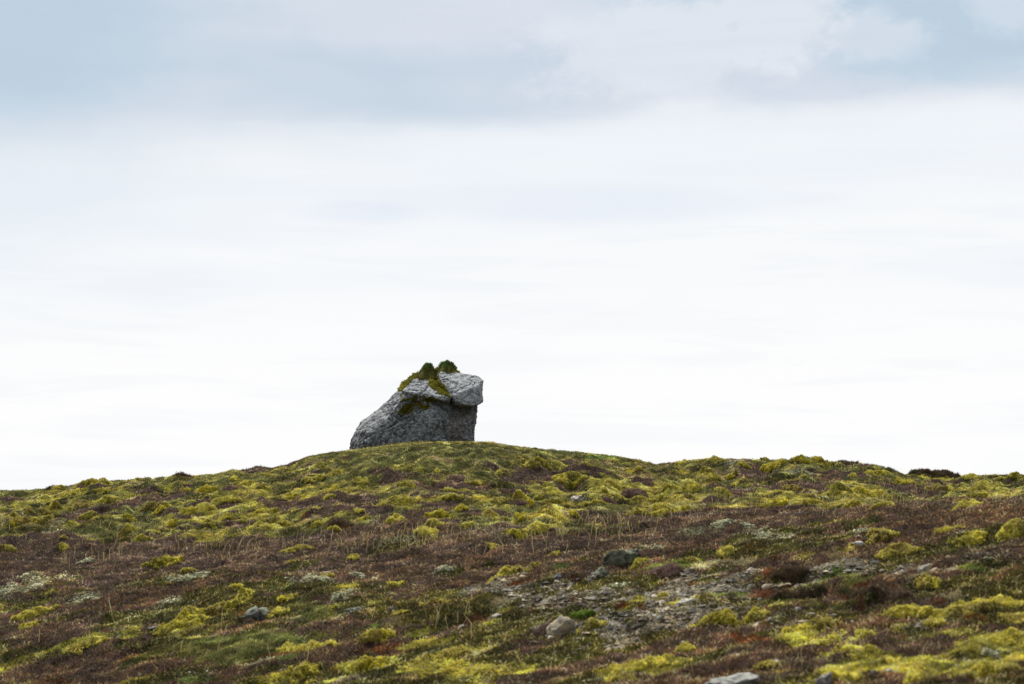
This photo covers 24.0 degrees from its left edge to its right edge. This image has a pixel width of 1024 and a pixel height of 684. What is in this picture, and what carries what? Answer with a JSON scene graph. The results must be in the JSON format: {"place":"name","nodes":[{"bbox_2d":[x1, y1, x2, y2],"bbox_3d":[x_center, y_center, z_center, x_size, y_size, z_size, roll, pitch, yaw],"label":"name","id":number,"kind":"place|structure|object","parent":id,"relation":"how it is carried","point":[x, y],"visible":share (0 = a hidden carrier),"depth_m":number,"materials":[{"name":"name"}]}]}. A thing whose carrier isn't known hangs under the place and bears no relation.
{"place":"outdoors","nodes":[
{"label":"outdoors","id":0,"kind":"place"},
{"bbox_2d":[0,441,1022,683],"bbox_3d":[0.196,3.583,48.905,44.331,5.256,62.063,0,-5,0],"label":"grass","id":1,"kind":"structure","parent":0,"point":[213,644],"depth_m":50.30,"materials":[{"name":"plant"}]},
{"bbox_2d":[0,441,1023,683],"bbox_3d":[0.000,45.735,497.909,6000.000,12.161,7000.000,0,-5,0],"label":"ground","id":2,"kind":"structure","parent":0,"point":[388,566],"depth_m":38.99,"materials":[{"name":"plant"}]},
{"bbox_2d":[7,516,29,527],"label":"moss cushion","id":3,"kind":"object","parent":2,"relation":"on","point":[16,520],"visible":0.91,"depth_m":50.37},
{"bbox_2d":[10,603,59,620],"bbox_3d":[-7.557,4.314,38.121,0.209,0.343,1.225,-3,-6,31],"label":"moss cushion","id":4,"kind":"object","parent":2,"relation":"on","point":[35,612],"visible":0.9,"depth_m":38.04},
{"bbox_2d":[62,639,82,654],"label":"moss cushion","id":5,"kind":"object","parent":2,"relation":"on","point":[75,648],"visible":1,"depth_m":34.18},
{"bbox_2d":[67,500,93,509],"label":"moss cushion","id":6,"kind":"object","parent":2,"relation":"on","point":[81,504],"visible":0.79,"depth_m":57.28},
{"bbox_2d":[75,510,97,520],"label":"moss cushion","id":7,"kind":"object","parent":2,"relation":"on","point":[85,515],"visible":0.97,"depth_m":51.23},
{"bbox_2d":[76,634,110,648],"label":"moss cushion","id":8,"kind":"object","parent":2,"relation":"on","point":[93,641],"visible":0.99,"depth_m":34.28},
{"bbox_2d":[92,495,120,503],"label":"moss cushion","id":9,"kind":"object","parent":2,"relation":"on","point":[105,498],"visible":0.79,"depth_m":58.31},
{"bbox_2d":[116,523,141,536],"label":"moss cushion","id":10,"kind":"object","parent":2,"relation":"on","point":[127,528],"visible":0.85,"depth_m":48.93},
{"bbox_2d":[140,501,171,512],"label":"moss cushion","id":11,"kind":"object","parent":2,"relation":"on","point":[153,505],"visible":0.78,"depth_m":53.63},
{"bbox_2d":[140,555,183,568],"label":"moss cushion","id":12,"kind":"object","parent":2,"relation":"on","point":[158,562],"visible":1,"depth_m":42.74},
{"bbox_2d":[168,570,210,582],"bbox_3d":[-5.316,3.914,39.825,0.937,0.276,0.365,4,-6,-35],"label":"lichen patch","id":13,"kind":"object","parent":2,"relation":"on","point":[189,576],"visible":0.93,"depth_m":39.74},
{"bbox_2d":[150,587,254,636],"bbox_3d":[-4.553,4.044,35.973,0.460,0.789,2.466,-3,-6,32],"label":"moss cushion","id":14,"kind":"object","parent":2,"relation":"on","point":[187,617],"visible":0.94,"depth_m":35.67,"materials":[{"name":"plant"}]},
{"bbox_2d":[195,502,217,511],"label":"moss cushion","id":15,"kind":"object","parent":2,"relation":"on","point":[204,507],"visible":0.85,"depth_m":51.60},
{"bbox_2d":[194,484,218,492],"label":"moss cushion","id":16,"kind":"object","parent":2,"relation":"on","point":[206,488],"visible":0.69,"depth_m":61.45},
{"bbox_2d":[210,495,235,505],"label":"moss cushion","id":17,"kind":"object","parent":2,"relation":"on","point":[218,501],"visible":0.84,"depth_m":54.18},
{"bbox_2d":[242,605,269,620],"bbox_3d":[-3.697,3.982,34.770,0.412,0.363,0.421,5,-7,-44],"label":"stone","id":18,"kind":"object","parent":2,"relation":"on","point":[255,612],"visible":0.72,"depth_m":34.63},
{"bbox_2d":[247,520,270,529],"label":"moss cushion","id":19,"kind":"object","parent":2,"relation":"on","point":[266,525],"visible":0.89,"depth_m":46.54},
{"bbox_2d":[254,507,280,514],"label":"moss cushion","id":20,"kind":"object","parent":2,"relation":"on","point":[271,510],"visible":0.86,"depth_m":50.07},
{"bbox_2d":[265,606,289,619],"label":"moss cushion","id":21,"kind":"object","parent":2,"relation":"on","point":[277,611],"visible":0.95,"depth_m":34.74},
{"bbox_2d":[277,544,313,552],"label":"moss cushion","id":22,"kind":"object","parent":2,"relation":"on","point":[292,549],"visible":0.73,"depth_m":42.18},
{"bbox_2d":[285,661,321,678],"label":"moss cushion","id":23,"kind":"object","parent":2,"relation":"on","point":[305,669],"visible":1,"depth_m":29.14,"materials":[{"name":"plant"}]},
{"bbox_2d":[276,638,340,653],"bbox_3d":[-2.697,4.015,31.448,0.386,0.328,1.567,3,-6,-33],"label":"moss cushion","id":24,"kind":"object","parent":2,"relation":"on","point":[312,644],"visible":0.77,"depth_m":31.27,"materials":[{"name":"plant"}]},
{"bbox_2d":[300,474,326,482],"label":"moss cushion","id":25,"kind":"object","parent":2,"relation":"on","point":[315,477],"visible":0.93,"depth_m":57.30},
{"bbox_2d":[299,574,334,582],"bbox_3d":[-3.062,3.796,38.090,0.705,0.281,0.394,-2,-5,18],"label":"lichen patch","id":26,"kind":"object","parent":2,"relation":"on","point":[308,577],"visible":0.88,"depth_m":38.01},
{"bbox_2d":[326,517,353,527],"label":"heather bush","id":27,"kind":"object","parent":2,"relation":"on","point":[338,521],"visible":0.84,"depth_m":44.91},
{"bbox_2d":[350,654,387,670],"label":"moss cushion","id":28,"kind":"object","parent":2,"relation":"on","point":[364,661],"visible":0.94,"depth_m":29.04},
{"bbox_2d":[356,628,396,643],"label":"moss cushion","id":29,"kind":"object","parent":2,"relation":"on","point":[376,636],"visible":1,"depth_m":31.05,"materials":[{"name":"plant"}]},
{"bbox_2d":[383,513,406,524],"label":"moss cushion","id":30,"kind":"object","parent":2,"relation":"on","point":[395,517],"visible":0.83,"depth_m":44.73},
{"bbox_2d":[372,494,419,505],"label":"moss cushion","id":31,"kind":"object","parent":2,"relation":"on","point":[400,500],"visible":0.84,"depth_m":47.25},
{"bbox_2d":[385,580,407,587],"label":"moss cushion","id":32,"kind":"object","parent":2,"relation":"on","point":[391,584],"visible":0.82,"depth_m":36.64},
{"bbox_2d":[349,359,483,448],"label":"boulder","id":33,"kind":"object","parent":2,"relation":"on","point":[429,402],"visible":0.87,"depth_m":73.58,"materials":[{"name":"stone"}]},
{"bbox_2d":[397,663,440,678],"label":"moss cushion","id":34,"kind":"object","parent":2,"relation":"on","point":[422,673],"visible":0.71,"depth_m":27.83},
{"bbox_2d":[414,526,438,537],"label":"moss cushion","id":35,"kind":"object","parent":2,"relation":"on","point":[424,531],"visible":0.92,"depth_m":42.72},
{"bbox_2d":[423,517,445,526],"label":"moss cushion","id":36,"kind":"object","parent":2,"relation":"on","point":[428,522],"visible":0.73,"depth_m":43.31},
{"bbox_2d":[423,508,451,517],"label":"moss cushion","id":37,"kind":"object","parent":2,"relation":"on","point":[440,512],"visible":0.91,"depth_m":44.57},
{"bbox_2d":[430,492,463,501],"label":"moss cushion","id":38,"kind":"object","parent":2,"relation":"on","point":[447,496],"visible":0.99,"depth_m":47.48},
{"bbox_2d":[433,644,477,659],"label":"moss cushion","id":39,"kind":"object","parent":2,"relation":"on","point":[458,651],"visible":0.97,"depth_m":28.41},
{"bbox_2d":[475,496,504,505],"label":"moss cushion","id":40,"kind":"object","parent":2,"relation":"on","point":[494,500],"visible":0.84,"depth_m":46.10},
{"bbox_2d":[467,665,514,676],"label":"moss cushion","id":41,"kind":"object","parent":2,"relation":"on","point":[495,669],"visible":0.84,"depth_m":26.92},
{"bbox_2d":[0,458,1020,680],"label":"lichen","id":42,"kind":"object","parent":2,"relation":"on","point":[332,596],"visible":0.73,"depth_m":37.97},
{"bbox_2d":[0,442,1023,683],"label":"heather","id":43,"kind":"object","parent":2,"relation":"on","point":[723,537],"visible":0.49,"depth_m":37.38,"materials":[{"name":"plant"}]},
{"bbox_2d":[0,442,1023,683],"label":"crowberry mat","id":44,"kind":"object","parent":2,"relation":"on","point":[637,579],"visible":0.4,"depth_m":32.99,"materials":[{"name":"plant"}]},
{"bbox_2d":[0,441,1023,683],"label":"moss carpet","id":45,"kind":"object","parent":2,"relation":"on","point":[949,661],"visible":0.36,"depth_m":32.82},
{"bbox_2d":[9,461,1020,677],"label":"dry stalk","id":46,"kind":"object","parent":2,"relation":"on","point":[419,537],"visible":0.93,"depth_m":42.04,"materials":[{"name":"plant"}]},
{"bbox_2d":[487,562,542,582],"bbox_3d":[0.021,3.474,35.630,0.314,0.458,2.003,-3,-6,30],"label":"moss cushion","id":47,"kind":"object","parent":2,"relation":"on","point":[508,570],"visible":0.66,"depth_m":35.46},
{"bbox_2d":[501,528,528,539],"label":"moss cushion","id":48,"kind":"object","parent":2,"relation":"on","point":[519,533],"visible":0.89,"depth_m":41.65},
{"bbox_2d":[502,489,533,505],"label":"moss cushion","id":49,"kind":"object","parent":2,"relation":"on","point":[518,494],"visible":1,"depth_m":46.22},
{"bbox_2d":[21,459,1021,683],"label":"red moss","id":50,"kind":"object","parent":2,"relation":"on","point":[620,605],"visible":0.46,"depth_m":30.44,"materials":[{"name":"plant"}]},
{"bbox_2d":[520,459,539,468],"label":"moss cushion","id":51,"kind":"object","parent":2,"relation":"on","point":[531,463],"visible":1,"depth_m":58.74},
{"bbox_2d":[531,618,553,636],"bbox_3d":[0.452,3.485,29.080,0.476,0.346,0.381,0,-5,0],"label":"heather bush","id":52,"kind":"object","parent":2,"relation":"on","point":[540,630],"visible":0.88,"depth_m":29.06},
{"bbox_2d":[523,520,564,534],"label":"moss cushion","id":53,"kind":"object","parent":2,"relation":"on","point":[540,526],"visible":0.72,"depth_m":42.21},
{"bbox_2d":[522,503,567,520],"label":"moss cushion","id":54,"kind":"object","parent":2,"relation":"on","point":[549,508],"visible":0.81,"depth_m":44.12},
{"bbox_2d":[542,486,570,495],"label":"moss cushion","id":55,"kind":"object","parent":2,"relation":"on","point":[550,490],"visible":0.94,"depth_m":51.16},
{"bbox_2d":[546,616,577,635],"bbox_3d":[0.567,3.477,28.955,0.366,0.380,0.287,3,-6,-30],"label":"stone","id":56,"kind":"object","parent":2,"relation":"on","point":[560,625],"visible":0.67,"depth_m":28.88,"materials":[{"name":"stone"}]},
{"bbox_2d":[551,470,587,489],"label":"moss cushion","id":57,"kind":"object","parent":2,"relation":"on","point":[570,479],"visible":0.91,"depth_m":57.02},
{"bbox_2d":[568,609,596,619],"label":"moss cushion","id":58,"kind":"object","parent":2,"relation":"on","point":[583,613],"visible":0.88,"depth_m":30.00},
{"bbox_2d":[576,617,607,634],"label":"moss cushion","id":59,"kind":"object","parent":2,"relation":"on","point":[593,623],"visible":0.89,"depth_m":28.67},
{"bbox_2d":[589,567,607,577],"bbox_3d":[1.189,3.211,33.266,0.256,0.210,0.199,3,-6,-31],"label":"stone","id":60,"kind":"object","parent":2,"relation":"on","point":[600,572],"visible":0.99,"depth_m":33.24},
{"bbox_2d":[602,549,640,565],"bbox_3d":[1.572,3.191,34.570,0.588,0.438,0.369,1,-5,-16],"label":"stone","id":61,"kind":"object","parent":2,"relation":"on","point":[621,557],"visible":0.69,"depth_m":34.45,"materials":[{"name":"stone"}]},
{"bbox_2d":[603,667,642,681],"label":"moss cushion","id":62,"kind":"object","parent":2,"relation":"on","point":[619,675],"visible":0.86,"depth_m":23.73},
{"bbox_2d":[620,487,648,498],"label":"heather bush","id":63,"kind":"object","parent":2,"relation":"on","point":[626,493],"visible":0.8,"depth_m":54.05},
{"bbox_2d":[629,556,649,569],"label":"moss cushion","id":64,"kind":"object","parent":2,"relation":"on","point":[637,561],"visible":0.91,"depth_m":34.38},
{"bbox_2d":[610,653,676,674],"bbox_3d":[1.358,3.325,24.583,0.385,0.301,1.152,-5,-7,43],"label":"moss cushion","id":65,"kind":"object","parent":2,"relation":"on","point":[650,661],"visible":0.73,"depth_m":24.55,"materials":[{"name":"plant"}]},
{"bbox_2d":[643,559,682,578],"bbox_3d":[2.079,3.145,32.992,0.674,0.336,0.481,2,-5,-18],"label":"heather bush","id":66,"kind":"object","parent":2,"relation":"on","point":[671,569],"visible":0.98,"depth_m":32.92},
{"bbox_2d":[650,482,679,495],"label":"moss cushion","id":67,"kind":"object","parent":2,"relation":"on","point":[664,487],"visible":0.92,"depth_m":54.40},
{"bbox_2d":[673,640,695,653],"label":"moss cushion","id":68,"kind":"object","parent":2,"relation":"on","point":[685,646],"visible":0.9,"depth_m":26.26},
{"bbox_2d":[675,493,697,501],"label":"moss cushion","id":69,"kind":"object","parent":2,"relation":"on","point":[688,496],"visible":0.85,"depth_m":49.95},
{"bbox_2d":[671,481,705,495],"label":"moss cushion","id":70,"kind":"object","parent":2,"relation":"on","point":[688,486],"visible":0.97,"depth_m":53.98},
{"bbox_2d":[688,608,742,627],"bbox_3d":[2.367,3.261,27.836,0.259,0.382,1.045,2,-6,-26],"label":"moss cushion","id":71,"kind":"object","parent":2,"relation":"on","point":[725,616],"visible":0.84,"depth_m":27.68,"materials":[{"name":"plant"}]},
{"bbox_2d":[709,519,736,527],"bbox_3d":[3.520,3.048,39.908,0.582,0.255,0.340,2,-5,-19],"label":"lichen patch","id":72,"kind":"object","parent":2,"relation":"on","point":[722,523],"visible":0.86,"depth_m":39.82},
{"bbox_2d":[714,486,731,496],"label":"moss cushion","id":73,"kind":"object","parent":2,"relation":"on","point":[725,491],"visible":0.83,"depth_m":52.04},
{"bbox_2d":[716,545,736,557],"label":"moss cushion","id":74,"kind":"object","parent":2,"relation":"on","point":[725,551],"visible":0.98,"depth_m":34.93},
{"bbox_2d":[705,672,759,683],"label":"stone","id":75,"kind":"object","parent":2,"relation":"on","point":[745,678],"visible":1,"depth_m":21.82,"materials":[{"name":"stone"}]},
{"bbox_2d":[741,606,771,623],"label":"moss cushion","id":76,"kind":"object","parent":2,"relation":"on","point":[755,614],"visible":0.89,"depth_m":27.52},
{"bbox_2d":[753,659,780,669],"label":"moss cushion","id":77,"kind":"object","parent":2,"relation":"on","point":[768,663],"visible":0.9,"depth_m":23.54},
{"bbox_2d":[759,458,788,472],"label":"moss cushion","id":78,"kind":"object","parent":2,"relation":"on","point":[769,467],"visible":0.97,"depth_m":64.94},
{"bbox_2d":[759,498,789,507],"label":"moss cushion","id":79,"kind":"object","parent":2,"relation":"on","point":[779,502],"visible":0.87,"depth_m":45.21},
{"bbox_2d":[767,564,810,585],"bbox_3d":[3.500,2.975,30.403,0.662,0.381,0.472,0,-5,0],"label":"heather bush","id":80,"kind":"object","parent":2,"relation":"on","point":[793,574],"visible":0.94,"depth_m":30.33,"materials":[{"name":"plant"}]},
{"bbox_2d":[764,581,827,600],"bbox_3d":[3.376,3.056,28.701,0.883,0.447,0.547,2,-6,-26],"label":"heather bush","id":81,"kind":"object","parent":2,"relation":"on","point":[800,593],"visible":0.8,"depth_m":28.59,"materials":[{"name":"plant"}]},
{"bbox_2d":[789,454,814,464],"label":"moss cushion","id":82,"kind":"object","parent":2,"relation":"on","point":[801,458],"visible":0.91,"depth_m":66.45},
{"bbox_2d":[789,498,823,505],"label":"moss cushion","id":83,"kind":"object","parent":2,"relation":"on","point":[807,501],"visible":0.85,"depth_m":44.01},
{"bbox_2d":[780,616,840,633],"bbox_3d":[3.303,3.125,26.114,1.024,0.313,0.350,5,-7,-42],"label":"moss cushion","id":84,"kind":"object","parent":2,"relation":"on","point":[815,622],"visible":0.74,"depth_m":25.97,"materials":[{"name":"plant"}]},
{"bbox_2d":[815,672,831,683],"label":"stone","id":85,"kind":"object","parent":2,"relation":"on","point":[826,678],"visible":1,"depth_m":20.64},
{"bbox_2d":[818,633,839,646],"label":"moss cushion","id":86,"kind":"object","parent":2,"relation":"on","point":[829,640],"visible":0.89,"depth_m":25.06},
{"bbox_2d":[817,480,852,497],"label":"moss cushion","id":87,"kind":"object","parent":2,"relation":"on","point":[838,486],"visible":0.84,"depth_m":51.83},
{"bbox_2d":[814,665,864,681],"bbox_3d":[2.836,2.961,20.910,0.477,0.338,0.327,0,-5,0],"label":"moss cushion","id":88,"kind":"object","parent":2,"relation":"on","point":[841,674],"visible":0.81,"depth_m":20.84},
{"bbox_2d":[841,499,865,508],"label":"moss cushion","id":89,"kind":"object","parent":2,"relation":"on","point":[853,502],"visible":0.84,"depth_m":40.54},
{"bbox_2d":[847,643,881,661],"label":"moss cushion","id":90,"kind":"object","parent":2,"relation":"on","point":[868,651],"visible":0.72,"depth_m":23.60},
{"bbox_2d":[854,626,876,636],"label":"moss cushion","id":91,"kind":"object","parent":2,"relation":"on","point":[861,631],"visible":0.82,"depth_m":25.26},
{"bbox_2d":[851,485,893,499],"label":"moss cushion","id":92,"kind":"object","parent":2,"relation":"on","point":[878,493],"visible":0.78,"depth_m":53.29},
{"bbox_2d":[834,579,914,602],"bbox_3d":[4.240,2.969,28.251,0.439,0.413,1.405,3,-6,-32],"label":"heather bush","id":93,"kind":"object","parent":2,"relation":"on","point":[882,592],"visible":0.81,"depth_m":28.07,"materials":[{"name":"plant"}]},
{"bbox_2d":[864,469,896,476],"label":"moss cushion","id":94,"kind":"object","parent":2,"relation":"on","point":[877,472],"visible":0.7,"depth_m":63.62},
{"bbox_2d":[864,527,899,544],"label":"moss cushion","id":95,"kind":"object","parent":2,"relation":"on","point":[874,534],"visible":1,"depth_m":33.79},
{"bbox_2d":[877,652,901,664],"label":"moss cushion","id":96,"kind":"object","parent":2,"relation":"on","point":[887,659],"visible":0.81,"depth_m":22.45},
{"bbox_2d":[874,542,924,558],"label":"moss cushion","id":97,"kind":"object","parent":2,"relation":"on","point":[895,549],"visible":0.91,"depth_m":30.98,"materials":[{"name":"plant"}]},
{"bbox_2d":[880,603,922,618],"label":"moss cushion","id":98,"kind":"object","parent":2,"relation":"on","point":[904,611],"visible":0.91,"depth_m":26.09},
{"bbox_2d":[893,476,918,485],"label":"moss cushion","id":99,"kind":"object","parent":2,"relation":"on","point":[903,481],"visible":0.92,"depth_m":63.46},
{"bbox_2d":[902,668,939,683],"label":"moss cushion","id":100,"kind":"object","parent":2,"relation":"on","point":[911,676],"visible":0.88,"depth_m":20.98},
{"bbox_2d":[913,572,941,589],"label":"moss cushion","id":101,"kind":"object","parent":2,"relation":"on","point":[925,580],"visible":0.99,"depth_m":28.34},
{"bbox_2d":[907,468,959,478],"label":"heather mound","id":102,"kind":"object","parent":2,"relation":"on","point":[936,473],"visible":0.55,"depth_m":67.81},
{"bbox_2d":[922,616,949,627],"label":"moss cushion","id":103,"kind":"object","parent":2,"relation":"on","point":[934,621],"visible":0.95,"depth_m":25.30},
{"bbox_2d":[924,483,968,491],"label":"moss cushion","id":104,"kind":"object","parent":2,"relation":"on","point":[938,486],"visible":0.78,"depth_m":62.10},
{"bbox_2d":[932,524,965,534],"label":"moss cushion","id":105,"kind":"object","parent":2,"relation":"on","point":[943,528],"visible":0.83,"depth_m":33.07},
{"bbox_2d":[951,499,982,510],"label":"moss cushion","id":106,"kind":"object","parent":2,"relation":"on","point":[962,503],"visible":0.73,"depth_m":36.42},
{"bbox_2d":[951,529,987,547],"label":"moss cushion","id":107,"kind":"object","parent":2,"relation":"on","point":[974,538],"visible":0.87,"depth_m":31.62,"materials":[{"name":"plant"}]},
{"bbox_2d":[917,593,1023,618],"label":"moss cushion","id":108,"kind":"object","parent":2,"relation":"on","point":[978,605],"visible":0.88,"depth_m":25.74,"materials":[{"name":"plant"}]},
{"bbox_2d":[967,482,995,491],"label":"moss cushion","id":109,"kind":"object","parent":2,"relation":"on","point":[983,487],"visible":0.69,"depth_m":60.62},
{"bbox_2d":[955,659,1023,678],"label":"moss cushion","id":110,"kind":"object","parent":2,"relation":"on","point":[985,667],"visible":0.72,"depth_m":20.01,"materials":[{"name":"plant"}]},
{"bbox_2d":[980,645,1001,659],"bbox_3d":[4.584,3.018,22.985,0.200,0.243,0.324,-2,-5,21],"label":"lichen patch","id":111,"kind":"object","parent":2,"relation":"on","point":[992,653],"visible":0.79,"depth_m":22.91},
{"bbox_2d":[986,626,1023,647],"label":"moss cushion","id":112,"kind":"object","parent":2,"relation":"on","point":[1010,635],"visible":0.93,"depth_m":23.61,"materials":[{"name":"plant"}]},
{"bbox_2d":[993,471,1023,480],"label":"moss cushion","id":113,"kind":"object","parent":2,"relation":"on","point":[1014,475],"visible":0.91,"depth_m":65.33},
{"bbox_2d":[995,517,1023,542],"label":"moss cushion","id":114,"kind":"object","parent":2,"relation":"on","point":[1011,529],"visible":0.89,"depth_m":31.68,"materials":[{"name":"plant"}]},
{"bbox_2d":[996,612,1023,622],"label":"moss cushion","id":115,"kind":"object","parent":2,"relation":"on","point":[1011,616],"visible":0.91,"depth_m":25.10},
{"bbox_2d":[0,0,1023,490],"label":"sky","id":116,"kind":"structure","parent":0,"point":[232,231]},
{"bbox_2d":[457,555,958,650],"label":"gravel","id":117,"kind":"structure","parent":0,"point":[680,624],"depth_m":30.49,"materials":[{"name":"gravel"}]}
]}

